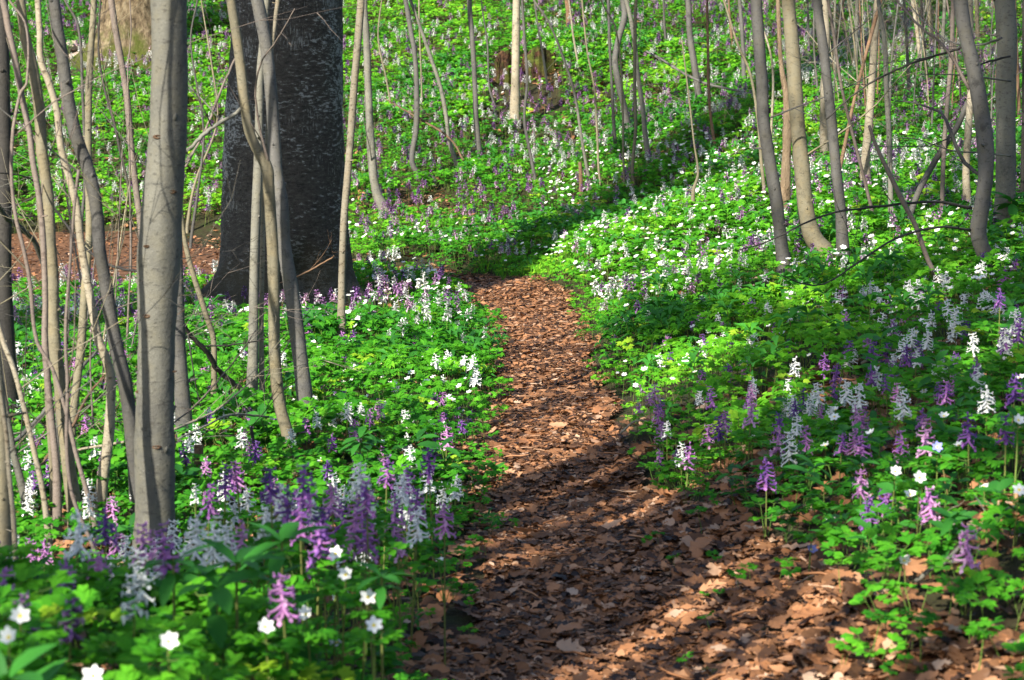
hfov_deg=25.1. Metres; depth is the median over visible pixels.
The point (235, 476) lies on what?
purple corydalis
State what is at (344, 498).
white corydalis
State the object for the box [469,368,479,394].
white corydalis
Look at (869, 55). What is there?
shoot
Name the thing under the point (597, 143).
sapling
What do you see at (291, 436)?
white corydalis
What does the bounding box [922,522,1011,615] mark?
purple corydalis
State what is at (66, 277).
shoot
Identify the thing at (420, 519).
white corydalis
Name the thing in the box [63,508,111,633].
white corydalis
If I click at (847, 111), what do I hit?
sapling
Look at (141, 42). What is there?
mossy tree
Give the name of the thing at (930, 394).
purple corydalis
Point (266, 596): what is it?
wood anemone
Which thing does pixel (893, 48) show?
shoot
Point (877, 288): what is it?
white corydalis
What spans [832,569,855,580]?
fallen leaf
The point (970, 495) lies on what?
wood anemone
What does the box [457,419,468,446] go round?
purple corydalis
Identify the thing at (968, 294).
white corydalis
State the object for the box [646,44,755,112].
fallen branch
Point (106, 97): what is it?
sapling
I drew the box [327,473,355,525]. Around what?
white corydalis
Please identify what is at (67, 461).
sapling
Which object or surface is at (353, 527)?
purple corydalis
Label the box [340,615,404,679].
wood anemone
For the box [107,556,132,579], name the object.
white corydalis
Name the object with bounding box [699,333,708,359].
purple corydalis
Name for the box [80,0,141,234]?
sapling
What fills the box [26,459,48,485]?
purple corydalis
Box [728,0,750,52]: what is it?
sapling
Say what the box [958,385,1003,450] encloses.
white corydalis
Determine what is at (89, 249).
shoot
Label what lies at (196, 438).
white corydalis
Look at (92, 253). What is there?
fallen branch
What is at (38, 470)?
sapling
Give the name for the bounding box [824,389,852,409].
wood anemone
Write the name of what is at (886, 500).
purple corydalis
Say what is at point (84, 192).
shoot
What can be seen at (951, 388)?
purple corydalis
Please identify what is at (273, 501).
purple corydalis
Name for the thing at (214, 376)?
sapling
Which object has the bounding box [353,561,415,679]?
broad leaved herb
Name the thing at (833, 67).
shoot
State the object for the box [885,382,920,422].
purple corydalis
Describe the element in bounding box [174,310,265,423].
fallen branch
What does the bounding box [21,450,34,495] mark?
white corydalis
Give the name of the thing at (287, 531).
broad leaved herb
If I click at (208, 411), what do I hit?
white corydalis
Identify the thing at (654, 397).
purple corydalis
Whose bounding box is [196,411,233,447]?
purple corydalis
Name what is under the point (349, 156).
sapling
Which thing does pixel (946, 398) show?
purple corydalis
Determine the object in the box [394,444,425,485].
white corydalis
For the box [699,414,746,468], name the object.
purple corydalis
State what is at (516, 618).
fallen leaf
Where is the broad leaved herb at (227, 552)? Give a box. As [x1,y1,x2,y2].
[191,539,288,653]
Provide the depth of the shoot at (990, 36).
14.42 m
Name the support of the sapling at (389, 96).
on the ground at (203, 228)
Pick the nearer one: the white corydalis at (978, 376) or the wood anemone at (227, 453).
the white corydalis at (978, 376)
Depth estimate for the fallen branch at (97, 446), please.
5.58 m
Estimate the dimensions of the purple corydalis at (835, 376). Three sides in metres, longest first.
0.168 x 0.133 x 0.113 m
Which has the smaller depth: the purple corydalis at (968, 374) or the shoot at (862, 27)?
the purple corydalis at (968, 374)
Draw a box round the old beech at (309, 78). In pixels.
[185,0,375,312]
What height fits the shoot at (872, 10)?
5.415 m
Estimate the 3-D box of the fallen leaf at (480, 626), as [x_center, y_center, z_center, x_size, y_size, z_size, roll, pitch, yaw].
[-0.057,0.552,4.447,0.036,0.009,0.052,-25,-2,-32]
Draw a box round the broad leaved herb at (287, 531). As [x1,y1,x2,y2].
[239,522,330,653]
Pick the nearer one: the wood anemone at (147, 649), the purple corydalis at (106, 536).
the wood anemone at (147, 649)
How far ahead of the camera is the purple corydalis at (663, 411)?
6.61 m
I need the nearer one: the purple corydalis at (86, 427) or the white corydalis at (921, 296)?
the purple corydalis at (86, 427)
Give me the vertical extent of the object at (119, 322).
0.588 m
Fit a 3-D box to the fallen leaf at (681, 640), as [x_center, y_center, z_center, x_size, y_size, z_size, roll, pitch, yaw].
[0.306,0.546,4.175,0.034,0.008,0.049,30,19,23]
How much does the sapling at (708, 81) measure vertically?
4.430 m
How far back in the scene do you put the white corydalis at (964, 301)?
7.17 m
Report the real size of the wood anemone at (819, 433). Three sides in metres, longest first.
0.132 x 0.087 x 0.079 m
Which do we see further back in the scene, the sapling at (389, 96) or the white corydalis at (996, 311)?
the sapling at (389, 96)
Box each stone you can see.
[66,40,82,50]
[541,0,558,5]
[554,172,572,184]
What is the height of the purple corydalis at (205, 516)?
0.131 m
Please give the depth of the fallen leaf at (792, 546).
4.49 m
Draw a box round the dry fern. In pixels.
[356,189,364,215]
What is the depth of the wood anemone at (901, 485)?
3.90 m
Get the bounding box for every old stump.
[492,50,511,84]
[520,46,556,80]
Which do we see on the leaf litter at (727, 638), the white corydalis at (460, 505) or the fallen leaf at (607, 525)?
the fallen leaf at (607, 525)
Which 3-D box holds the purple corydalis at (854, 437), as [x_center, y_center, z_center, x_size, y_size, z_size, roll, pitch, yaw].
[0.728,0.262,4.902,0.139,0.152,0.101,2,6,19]
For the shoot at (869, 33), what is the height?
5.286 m
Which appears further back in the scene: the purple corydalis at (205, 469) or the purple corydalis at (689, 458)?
the purple corydalis at (689, 458)
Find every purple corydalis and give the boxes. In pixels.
[0,566,48,666]
[9,590,75,657]
[14,471,65,525]
[19,537,53,570]
[25,435,48,470]
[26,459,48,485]
[27,558,92,632]
[30,365,39,404]
[35,539,53,570]
[72,507,152,576]
[77,415,99,452]
[80,453,128,513]
[85,549,145,636]
[89,496,133,557]
[90,521,184,610]
[107,523,124,574]
[132,520,185,607]
[175,440,210,488]
[181,513,227,552]
[190,456,221,493]
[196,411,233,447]
[199,482,235,565]
[200,462,249,562]
[212,460,269,531]
[214,466,263,510]
[229,418,258,445]
[229,438,254,486]
[230,427,265,463]
[230,519,279,589]
[235,440,274,499]
[236,572,315,679]
[243,466,305,597]
[249,480,301,523]
[250,478,295,512]
[255,484,313,594]
[263,462,324,593]
[264,496,327,636]
[279,594,325,653]
[284,504,368,669]
[286,560,339,619]
[287,499,349,645]
[288,523,357,672]
[297,418,329,470]
[305,481,351,660]
[306,460,342,495]
[311,534,361,573]
[321,498,350,567]
[326,433,341,463]
[328,479,411,674]
[334,516,408,675]
[336,498,390,669]
[337,419,376,466]
[340,478,402,658]
[343,500,389,549]
[345,409,385,450]
[360,454,410,568]
[364,529,439,668]
[371,446,396,466]
[372,398,395,445]
[376,464,441,608]
[376,493,430,645]
[385,488,449,635]
[408,502,483,664]
[410,448,459,579]
[413,439,453,480]
[431,393,438,409]
[436,392,446,415]
[437,412,445,440]
[439,425,470,482]
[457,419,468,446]
[633,402,643,430]
[636,449,673,485]
[644,404,680,448]
[646,393,654,418]
[646,421,680,459]
[648,382,659,415]
[653,448,693,487]
[655,397,664,431]
[665,351,673,384]
[671,442,706,486]
[688,386,729,440]
[691,424,723,470]
[696,369,706,384]
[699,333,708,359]
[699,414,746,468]
[703,410,742,467]
[723,363,732,397]
[724,394,764,445]
[728,393,766,466]
[731,382,766,417]
[742,457,789,536]
[751,425,787,498]
[752,411,794,462]
[775,398,801,438]
[797,388,823,414]
[798,425,827,493]
[802,404,830,454]
[808,380,851,412]
[812,362,849,409]
[813,432,869,489]
[818,353,830,386]
[824,427,878,491]
[829,497,902,566]
[832,435,894,482]
[837,406,890,464]
[838,285,848,302]
[842,312,849,321]
[842,340,854,377]
[845,469,888,551]
[847,405,860,455]
[852,364,895,411]
[853,341,879,380]
[858,489,903,555]
[860,374,915,416]
[862,338,871,373]
[868,361,902,403]
[879,343,899,365]
[882,344,925,398]
[884,429,923,478]
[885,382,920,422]
[889,319,900,354]
[894,340,933,369]
[895,417,954,497]
[896,408,937,457]
[903,485,963,572]
[914,380,977,428]
[915,381,955,413]
[916,349,964,384]
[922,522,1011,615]
[927,353,971,397]
[931,374,959,401]
[932,301,941,337]
[936,411,985,506]
[945,319,990,357]
[949,357,991,387]
[967,413,1023,498]
[971,288,1012,345]
[980,252,989,289]
[984,373,1023,466]
[990,301,1021,337]
[993,327,1023,396]
[1001,313,1023,387]
[1010,257,1020,270]
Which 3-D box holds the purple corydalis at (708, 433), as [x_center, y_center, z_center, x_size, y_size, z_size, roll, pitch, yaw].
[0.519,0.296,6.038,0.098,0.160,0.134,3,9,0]
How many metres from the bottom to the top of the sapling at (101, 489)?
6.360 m
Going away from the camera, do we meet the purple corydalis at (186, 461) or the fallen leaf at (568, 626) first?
the fallen leaf at (568, 626)
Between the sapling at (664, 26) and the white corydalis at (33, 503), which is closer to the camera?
the white corydalis at (33, 503)
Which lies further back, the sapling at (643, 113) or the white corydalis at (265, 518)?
the sapling at (643, 113)
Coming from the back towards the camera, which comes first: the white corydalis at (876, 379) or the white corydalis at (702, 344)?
the white corydalis at (702, 344)
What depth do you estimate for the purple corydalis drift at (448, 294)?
15.18 m
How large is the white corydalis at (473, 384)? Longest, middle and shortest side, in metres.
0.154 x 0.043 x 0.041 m
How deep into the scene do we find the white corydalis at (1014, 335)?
5.77 m
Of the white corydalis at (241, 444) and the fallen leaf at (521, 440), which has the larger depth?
the fallen leaf at (521, 440)
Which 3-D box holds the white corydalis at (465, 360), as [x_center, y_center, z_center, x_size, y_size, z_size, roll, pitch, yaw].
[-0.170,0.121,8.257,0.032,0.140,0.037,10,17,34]
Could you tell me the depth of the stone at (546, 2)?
21.01 m
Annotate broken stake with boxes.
[578,162,582,201]
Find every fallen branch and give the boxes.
[0,172,91,242]
[0,196,66,263]
[14,293,205,491]
[14,350,118,443]
[54,206,274,298]
[60,380,134,455]
[174,307,374,429]
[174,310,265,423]
[174,375,269,441]
[185,301,329,409]
[242,375,300,485]
[280,230,333,282]
[385,92,465,160]
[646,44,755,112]
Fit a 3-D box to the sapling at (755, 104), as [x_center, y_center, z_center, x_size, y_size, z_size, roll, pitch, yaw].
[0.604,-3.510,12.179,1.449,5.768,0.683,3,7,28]
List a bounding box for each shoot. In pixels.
[0,34,145,499]
[0,167,136,371]
[0,258,94,327]
[3,151,213,415]
[8,334,177,508]
[12,18,244,410]
[13,0,137,239]
[14,117,148,372]
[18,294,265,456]
[30,122,88,331]
[89,257,346,445]
[90,209,140,287]
[98,81,291,408]
[109,193,246,364]
[762,0,927,82]
[764,0,866,97]
[766,0,861,63]
[798,0,900,65]
[805,0,869,39]
[807,10,840,109]
[810,0,830,96]
[817,9,928,109]
[830,0,933,110]
[831,0,888,102]
[831,0,950,38]
[832,0,947,110]
[840,0,889,65]
[842,0,879,106]
[842,4,904,107]
[850,0,919,111]
[853,0,890,29]
[854,0,989,137]
[883,0,994,128]
[887,0,946,57]
[889,0,924,79]
[892,1,919,44]
[895,0,985,81]
[907,0,947,45]
[915,0,991,124]
[940,1,993,69]
[946,0,1021,111]
[949,0,994,116]
[949,3,1018,118]
[950,0,1020,119]
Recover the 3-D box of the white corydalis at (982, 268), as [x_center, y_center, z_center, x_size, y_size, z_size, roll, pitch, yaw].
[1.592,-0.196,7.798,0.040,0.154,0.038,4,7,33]
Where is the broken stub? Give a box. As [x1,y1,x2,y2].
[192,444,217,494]
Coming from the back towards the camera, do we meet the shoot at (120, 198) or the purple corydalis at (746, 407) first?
the shoot at (120, 198)
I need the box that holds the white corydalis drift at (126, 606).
[8,0,1023,637]
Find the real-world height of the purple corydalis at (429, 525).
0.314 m
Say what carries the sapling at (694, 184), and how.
on the ground at (203, 228)
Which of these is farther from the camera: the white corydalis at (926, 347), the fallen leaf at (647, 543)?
the white corydalis at (926, 347)
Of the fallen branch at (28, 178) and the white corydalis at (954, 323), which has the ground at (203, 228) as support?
the white corydalis at (954, 323)
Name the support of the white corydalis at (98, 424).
on the ground at (203, 228)
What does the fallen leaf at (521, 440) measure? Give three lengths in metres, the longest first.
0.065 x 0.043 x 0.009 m
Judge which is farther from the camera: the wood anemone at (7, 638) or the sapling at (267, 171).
the sapling at (267, 171)
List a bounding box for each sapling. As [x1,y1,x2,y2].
[0,0,83,527]
[0,0,96,436]
[0,0,135,515]
[0,0,205,543]
[0,163,239,558]
[0,272,227,563]
[0,353,25,558]
[4,319,185,535]
[6,0,115,522]
[8,0,384,550]
[15,0,141,355]
[24,93,147,528]
[31,0,84,247]
[48,0,140,554]
[60,66,197,456]
[66,0,132,278]
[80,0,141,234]
[112,34,217,419]
[133,0,204,247]
[185,0,225,232]
[185,0,301,479]
[246,0,269,418]
[251,0,315,442]
[259,0,279,418]
[336,0,364,350]
[345,0,390,221]
[369,0,392,118]
[371,0,460,174]
[382,0,436,185]
[418,0,424,118]
[467,0,481,166]
[470,0,538,193]
[481,0,563,114]
[508,0,520,132]
[531,0,591,189]
[534,3,581,92]
[565,0,574,30]
[568,0,580,74]
[581,0,601,197]
[600,0,625,191]
[607,0,618,163]
[612,0,674,145]
[624,0,652,174]
[631,0,741,192]
[633,0,766,207]
[640,39,698,205]
[662,0,666,51]
[685,0,704,113]
[704,0,716,148]
[718,0,746,87]
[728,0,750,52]
[748,21,820,132]
[750,0,903,283]
[767,0,878,198]
[776,0,827,226]
[781,0,951,269]
[802,0,834,161]
[803,0,882,86]
[806,0,810,53]
[812,0,904,272]
[815,0,881,207]
[826,0,890,210]
[841,92,946,303]
[853,0,929,72]
[854,0,911,108]
[876,0,995,236]
[887,0,929,95]
[903,40,1020,243]
[911,0,978,62]
[926,0,933,50]
[939,0,955,231]
[940,0,990,67]
[957,0,1021,211]
[974,0,979,43]
[1015,0,1020,125]
[1020,0,1023,222]
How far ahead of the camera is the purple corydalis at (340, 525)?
4.95 m
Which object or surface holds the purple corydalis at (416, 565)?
on the ground at (203, 228)
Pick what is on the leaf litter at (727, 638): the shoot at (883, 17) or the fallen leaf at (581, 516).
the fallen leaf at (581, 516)
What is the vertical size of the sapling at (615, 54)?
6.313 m
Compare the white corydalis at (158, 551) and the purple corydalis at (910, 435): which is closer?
the white corydalis at (158, 551)
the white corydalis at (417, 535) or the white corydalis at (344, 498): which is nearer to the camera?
the white corydalis at (417, 535)
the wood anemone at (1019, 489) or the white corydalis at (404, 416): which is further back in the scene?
the white corydalis at (404, 416)
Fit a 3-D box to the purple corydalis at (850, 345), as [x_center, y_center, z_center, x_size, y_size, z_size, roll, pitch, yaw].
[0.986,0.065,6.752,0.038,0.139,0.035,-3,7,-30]
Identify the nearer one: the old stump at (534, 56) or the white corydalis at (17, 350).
the white corydalis at (17, 350)
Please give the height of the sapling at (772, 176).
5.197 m
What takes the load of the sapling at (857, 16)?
on the ground at (203, 228)
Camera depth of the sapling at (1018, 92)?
14.38 m
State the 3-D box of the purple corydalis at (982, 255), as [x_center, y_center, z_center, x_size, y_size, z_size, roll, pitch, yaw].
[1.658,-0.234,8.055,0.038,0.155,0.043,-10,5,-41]
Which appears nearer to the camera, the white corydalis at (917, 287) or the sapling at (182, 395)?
the sapling at (182, 395)
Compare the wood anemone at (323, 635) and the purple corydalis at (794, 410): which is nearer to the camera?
the wood anemone at (323, 635)
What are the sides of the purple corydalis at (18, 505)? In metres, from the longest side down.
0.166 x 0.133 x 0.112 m
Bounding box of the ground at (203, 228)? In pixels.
[9,0,1023,679]
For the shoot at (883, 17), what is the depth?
18.39 m
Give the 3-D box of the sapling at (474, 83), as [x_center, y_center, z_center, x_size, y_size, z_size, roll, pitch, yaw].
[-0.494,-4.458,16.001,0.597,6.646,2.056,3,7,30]
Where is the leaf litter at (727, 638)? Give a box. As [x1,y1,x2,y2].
[11,0,1023,679]
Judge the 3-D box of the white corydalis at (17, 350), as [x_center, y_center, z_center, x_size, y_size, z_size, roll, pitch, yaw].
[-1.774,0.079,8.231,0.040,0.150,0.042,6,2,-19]
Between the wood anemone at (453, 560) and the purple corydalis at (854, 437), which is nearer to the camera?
the wood anemone at (453, 560)
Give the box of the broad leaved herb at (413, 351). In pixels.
[402,342,434,378]
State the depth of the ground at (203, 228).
14.90 m
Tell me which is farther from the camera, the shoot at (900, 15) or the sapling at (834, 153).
the shoot at (900, 15)
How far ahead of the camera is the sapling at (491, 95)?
17.64 m
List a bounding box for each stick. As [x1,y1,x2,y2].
[492,566,521,574]
[620,418,647,433]
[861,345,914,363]
[914,560,975,582]
[934,500,964,539]
[943,495,1019,565]
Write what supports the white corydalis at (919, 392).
on the ground at (203, 228)
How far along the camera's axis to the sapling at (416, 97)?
16.07 m
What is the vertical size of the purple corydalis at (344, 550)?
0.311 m
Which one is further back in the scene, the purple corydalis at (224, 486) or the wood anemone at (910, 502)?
the purple corydalis at (224, 486)
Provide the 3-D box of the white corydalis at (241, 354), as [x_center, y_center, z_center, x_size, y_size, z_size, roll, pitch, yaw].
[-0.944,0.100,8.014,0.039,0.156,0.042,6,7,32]
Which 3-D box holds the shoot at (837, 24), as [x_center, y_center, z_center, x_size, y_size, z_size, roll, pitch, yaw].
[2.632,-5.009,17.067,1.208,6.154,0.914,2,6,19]
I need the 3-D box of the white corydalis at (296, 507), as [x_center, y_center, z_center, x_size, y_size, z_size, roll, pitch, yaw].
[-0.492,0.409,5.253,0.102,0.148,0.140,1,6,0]
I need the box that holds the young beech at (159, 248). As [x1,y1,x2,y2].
[131,0,187,564]
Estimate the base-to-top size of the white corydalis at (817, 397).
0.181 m
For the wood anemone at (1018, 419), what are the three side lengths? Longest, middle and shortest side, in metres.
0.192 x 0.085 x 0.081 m
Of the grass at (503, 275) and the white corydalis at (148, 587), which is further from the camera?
the grass at (503, 275)
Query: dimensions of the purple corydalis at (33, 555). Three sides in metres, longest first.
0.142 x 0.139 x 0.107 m
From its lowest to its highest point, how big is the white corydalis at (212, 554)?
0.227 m
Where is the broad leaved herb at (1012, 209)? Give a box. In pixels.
[990,191,1023,238]
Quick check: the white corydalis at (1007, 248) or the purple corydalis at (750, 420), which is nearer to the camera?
the purple corydalis at (750, 420)
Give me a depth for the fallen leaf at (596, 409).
7.22 m
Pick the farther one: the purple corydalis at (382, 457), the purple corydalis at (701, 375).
the purple corydalis at (701, 375)
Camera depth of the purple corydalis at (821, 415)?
5.58 m
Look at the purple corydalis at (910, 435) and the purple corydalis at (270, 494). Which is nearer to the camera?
the purple corydalis at (270, 494)
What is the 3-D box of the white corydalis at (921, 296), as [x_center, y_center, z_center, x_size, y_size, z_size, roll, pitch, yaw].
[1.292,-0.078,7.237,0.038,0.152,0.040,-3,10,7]
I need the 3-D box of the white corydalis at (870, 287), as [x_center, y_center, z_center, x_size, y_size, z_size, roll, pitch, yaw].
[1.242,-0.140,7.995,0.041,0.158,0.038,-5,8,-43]
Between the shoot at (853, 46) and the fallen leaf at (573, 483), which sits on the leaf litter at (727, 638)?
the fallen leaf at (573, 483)
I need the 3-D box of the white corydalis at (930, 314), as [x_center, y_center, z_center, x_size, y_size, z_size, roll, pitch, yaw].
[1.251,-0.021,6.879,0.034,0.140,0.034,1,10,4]
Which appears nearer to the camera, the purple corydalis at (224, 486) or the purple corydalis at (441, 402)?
the purple corydalis at (224, 486)
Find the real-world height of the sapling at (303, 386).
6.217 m
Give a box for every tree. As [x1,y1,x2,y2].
[0,0,22,425]
[69,0,151,70]
[719,0,1004,296]
[884,0,1016,243]
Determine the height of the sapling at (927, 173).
1.213 m
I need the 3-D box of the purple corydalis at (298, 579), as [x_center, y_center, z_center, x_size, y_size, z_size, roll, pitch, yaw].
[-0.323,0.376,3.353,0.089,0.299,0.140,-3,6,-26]
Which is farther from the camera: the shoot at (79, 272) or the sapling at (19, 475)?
the shoot at (79, 272)
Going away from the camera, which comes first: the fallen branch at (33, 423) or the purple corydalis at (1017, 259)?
the fallen branch at (33, 423)
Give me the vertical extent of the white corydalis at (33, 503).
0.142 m
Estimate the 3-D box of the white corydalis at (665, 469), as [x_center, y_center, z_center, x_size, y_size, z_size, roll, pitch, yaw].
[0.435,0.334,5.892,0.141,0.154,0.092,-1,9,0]
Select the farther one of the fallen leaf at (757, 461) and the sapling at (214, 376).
the sapling at (214, 376)
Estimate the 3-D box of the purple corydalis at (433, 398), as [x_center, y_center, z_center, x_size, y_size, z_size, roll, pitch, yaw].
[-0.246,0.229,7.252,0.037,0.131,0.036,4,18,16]
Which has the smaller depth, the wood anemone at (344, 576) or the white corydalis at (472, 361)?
the wood anemone at (344, 576)
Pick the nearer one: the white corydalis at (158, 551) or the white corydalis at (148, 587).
the white corydalis at (148, 587)
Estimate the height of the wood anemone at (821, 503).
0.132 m
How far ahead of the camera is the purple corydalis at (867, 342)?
6.78 m
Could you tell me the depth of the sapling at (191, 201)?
15.14 m
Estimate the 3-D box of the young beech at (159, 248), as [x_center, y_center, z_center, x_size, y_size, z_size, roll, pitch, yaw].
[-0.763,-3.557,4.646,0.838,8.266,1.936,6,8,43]
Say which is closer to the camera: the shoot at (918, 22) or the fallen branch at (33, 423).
the fallen branch at (33, 423)
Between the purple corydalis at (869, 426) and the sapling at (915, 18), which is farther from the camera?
the sapling at (915, 18)
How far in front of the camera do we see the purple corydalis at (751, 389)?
6.29 m
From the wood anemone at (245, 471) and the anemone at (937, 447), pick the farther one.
the wood anemone at (245, 471)
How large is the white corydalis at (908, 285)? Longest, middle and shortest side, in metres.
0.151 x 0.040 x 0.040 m
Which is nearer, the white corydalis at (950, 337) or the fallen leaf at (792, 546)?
the fallen leaf at (792, 546)
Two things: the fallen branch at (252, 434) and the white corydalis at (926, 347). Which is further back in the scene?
the white corydalis at (926, 347)
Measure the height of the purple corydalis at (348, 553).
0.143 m
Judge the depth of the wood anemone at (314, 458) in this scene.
5.92 m
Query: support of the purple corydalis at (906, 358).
on the ground at (203, 228)
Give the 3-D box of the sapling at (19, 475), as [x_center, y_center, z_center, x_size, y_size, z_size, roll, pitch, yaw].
[-1.244,-1.813,5.034,0.570,4.710,1.336,4,7,35]
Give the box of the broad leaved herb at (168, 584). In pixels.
[134,545,214,628]
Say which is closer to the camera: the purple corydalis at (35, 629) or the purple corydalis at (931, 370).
the purple corydalis at (35, 629)
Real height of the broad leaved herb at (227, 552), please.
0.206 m
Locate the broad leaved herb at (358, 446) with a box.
[340,426,380,454]
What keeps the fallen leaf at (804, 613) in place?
on the leaf litter at (727, 638)
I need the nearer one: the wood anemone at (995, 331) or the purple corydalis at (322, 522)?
the purple corydalis at (322, 522)
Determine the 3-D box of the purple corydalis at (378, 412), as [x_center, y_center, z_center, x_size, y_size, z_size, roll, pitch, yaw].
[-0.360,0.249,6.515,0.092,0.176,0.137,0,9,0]
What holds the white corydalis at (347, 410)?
on the ground at (203, 228)
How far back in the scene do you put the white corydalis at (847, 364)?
6.59 m
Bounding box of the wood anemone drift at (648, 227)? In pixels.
[60,1,1023,404]
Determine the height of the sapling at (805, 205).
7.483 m
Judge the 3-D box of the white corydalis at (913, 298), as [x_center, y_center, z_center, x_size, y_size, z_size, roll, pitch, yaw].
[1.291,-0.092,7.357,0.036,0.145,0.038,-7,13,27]
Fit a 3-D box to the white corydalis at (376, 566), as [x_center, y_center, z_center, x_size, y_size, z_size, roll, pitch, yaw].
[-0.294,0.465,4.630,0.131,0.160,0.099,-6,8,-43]
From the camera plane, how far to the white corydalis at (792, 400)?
5.79 m
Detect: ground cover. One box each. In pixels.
[0,284,1023,679]
[8,0,1023,454]
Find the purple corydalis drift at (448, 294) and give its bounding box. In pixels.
[0,0,1021,675]
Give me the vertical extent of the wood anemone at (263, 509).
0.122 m
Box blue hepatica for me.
[792,527,832,580]
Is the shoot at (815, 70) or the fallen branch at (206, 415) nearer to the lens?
the fallen branch at (206, 415)
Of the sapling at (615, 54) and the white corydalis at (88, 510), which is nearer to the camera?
the white corydalis at (88, 510)
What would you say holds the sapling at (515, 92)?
on the ground at (203, 228)
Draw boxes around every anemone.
[0,604,59,643]
[0,626,50,666]
[54,664,113,679]
[131,631,207,679]
[183,519,220,551]
[204,454,225,473]
[208,451,232,466]
[229,477,261,492]
[230,617,300,679]
[233,467,259,490]
[249,455,280,471]
[250,505,278,513]
[261,591,279,608]
[276,605,338,663]
[305,451,336,464]
[307,545,365,679]
[313,622,360,662]
[318,567,371,679]
[338,587,395,679]
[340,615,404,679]
[360,519,391,544]
[366,435,397,456]
[412,423,436,447]
[424,557,460,599]
[430,426,454,461]
[736,425,768,458]
[751,440,782,466]
[780,417,798,434]
[799,428,832,456]
[806,418,823,428]
[810,497,852,525]
[811,437,840,478]
[815,413,849,463]
[822,401,851,446]
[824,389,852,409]
[825,431,852,478]
[853,428,885,476]
[872,465,917,566]
[874,531,926,593]
[889,490,926,549]
[895,470,943,541]
[906,379,940,410]
[914,441,958,506]
[925,350,952,384]
[927,411,962,431]
[940,440,979,488]
[961,483,1007,542]
[962,329,989,361]
[966,375,1004,427]
[990,329,1008,336]
[991,483,1023,560]
[997,413,1023,504]
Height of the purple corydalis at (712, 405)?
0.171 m
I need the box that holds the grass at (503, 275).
[466,245,587,279]
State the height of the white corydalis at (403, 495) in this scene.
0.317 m
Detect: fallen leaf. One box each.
[467,636,487,646]
[476,622,490,628]
[505,553,520,558]
[509,568,526,576]
[513,526,533,533]
[513,617,528,622]
[517,437,528,443]
[535,403,549,408]
[539,628,550,638]
[549,422,566,426]
[551,622,581,632]
[556,638,585,654]
[563,482,582,485]
[572,514,587,519]
[592,407,601,412]
[597,533,618,543]
[601,518,621,529]
[609,503,626,506]
[624,517,633,522]
[642,539,653,546]
[647,482,664,487]
[653,488,672,495]
[672,636,688,646]
[681,535,692,546]
[689,537,711,551]
[736,578,756,586]
[753,459,765,469]
[756,555,768,558]
[757,449,776,455]
[782,542,814,549]
[792,604,822,618]
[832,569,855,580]
[887,427,902,436]
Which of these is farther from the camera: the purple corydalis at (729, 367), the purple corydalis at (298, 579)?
the purple corydalis at (729, 367)
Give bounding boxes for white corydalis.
[15,400,23,425]
[16,342,21,359]
[16,495,42,536]
[17,535,42,556]
[19,476,55,534]
[20,483,52,516]
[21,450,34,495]
[61,493,119,549]
[62,478,115,526]
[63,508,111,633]
[85,436,100,491]
[90,415,104,432]
[96,546,186,630]
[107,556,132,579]
[109,525,133,548]
[114,495,134,514]
[117,535,154,569]
[121,508,175,525]
[129,538,185,571]
[138,564,161,616]
[154,520,200,568]
[175,423,203,456]
[175,430,194,488]
[175,485,204,530]
[178,527,209,562]
[180,511,209,608]
[181,516,225,613]
[186,524,261,607]
[186,557,246,580]
[194,407,224,452]
[200,471,242,522]
[201,407,242,454]
[206,499,260,540]
[217,489,253,534]
[221,427,247,463]
[221,488,270,539]
[224,505,299,608]
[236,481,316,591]
[238,346,246,370]
[250,492,273,524]
[257,432,304,459]
[276,491,316,540]
[281,352,287,366]
[285,428,312,478]
[305,561,372,632]
[309,413,341,449]
[312,488,350,532]
[322,484,355,534]
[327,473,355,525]
[328,416,336,439]
[330,462,398,664]
[335,402,354,455]
[347,402,376,443]
[352,551,387,603]
[371,472,435,605]
[376,480,427,531]
[379,481,413,536]
[382,432,411,453]
[384,504,450,659]
[388,498,422,537]
[389,488,436,535]
[390,380,399,396]
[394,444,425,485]
[398,497,434,576]
[401,409,413,428]
[419,470,451,520]
[420,481,468,541]
[424,482,454,534]
[429,474,467,538]
[430,354,440,380]
[435,478,466,511]
[443,349,454,382]
[459,355,468,370]
[466,354,477,377]
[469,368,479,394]
[470,370,481,411]
[650,420,685,460]
[655,441,704,486]
[656,352,664,381]
[679,390,704,430]
[699,341,707,357]
[741,376,761,409]
[748,332,757,345]
[758,401,790,438]
[759,431,814,497]
[763,303,772,332]
[765,379,808,407]
[765,394,798,435]
[776,356,805,389]
[780,412,822,459]
[789,393,817,423]
[804,406,847,457]
[809,383,827,427]
[832,289,842,313]
[836,378,868,419]
[836,382,877,428]
[842,356,852,374]
[849,365,901,410]
[852,349,857,376]
[858,286,866,297]
[865,277,874,312]
[870,386,928,456]
[873,286,881,312]
[876,291,884,311]
[877,312,888,343]
[880,334,920,377]
[882,353,914,377]
[887,327,933,375]
[899,328,945,376]
[899,348,922,393]
[902,280,912,294]
[910,290,917,316]
[912,279,922,291]
[915,359,965,403]
[916,292,927,334]
[925,313,936,338]
[932,266,943,302]
[939,272,948,298]
[941,324,964,355]
[942,299,954,335]
[948,314,965,355]
[950,306,963,344]
[953,365,989,409]
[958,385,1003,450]
[959,294,967,321]
[961,333,990,372]
[964,285,973,301]
[976,260,986,292]
[976,289,987,316]
[977,329,1012,397]
[981,291,992,319]
[981,340,1014,378]
[988,297,998,318]
[990,308,1020,351]
[1003,246,1011,280]
[1010,319,1023,343]
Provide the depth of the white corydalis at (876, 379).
5.93 m

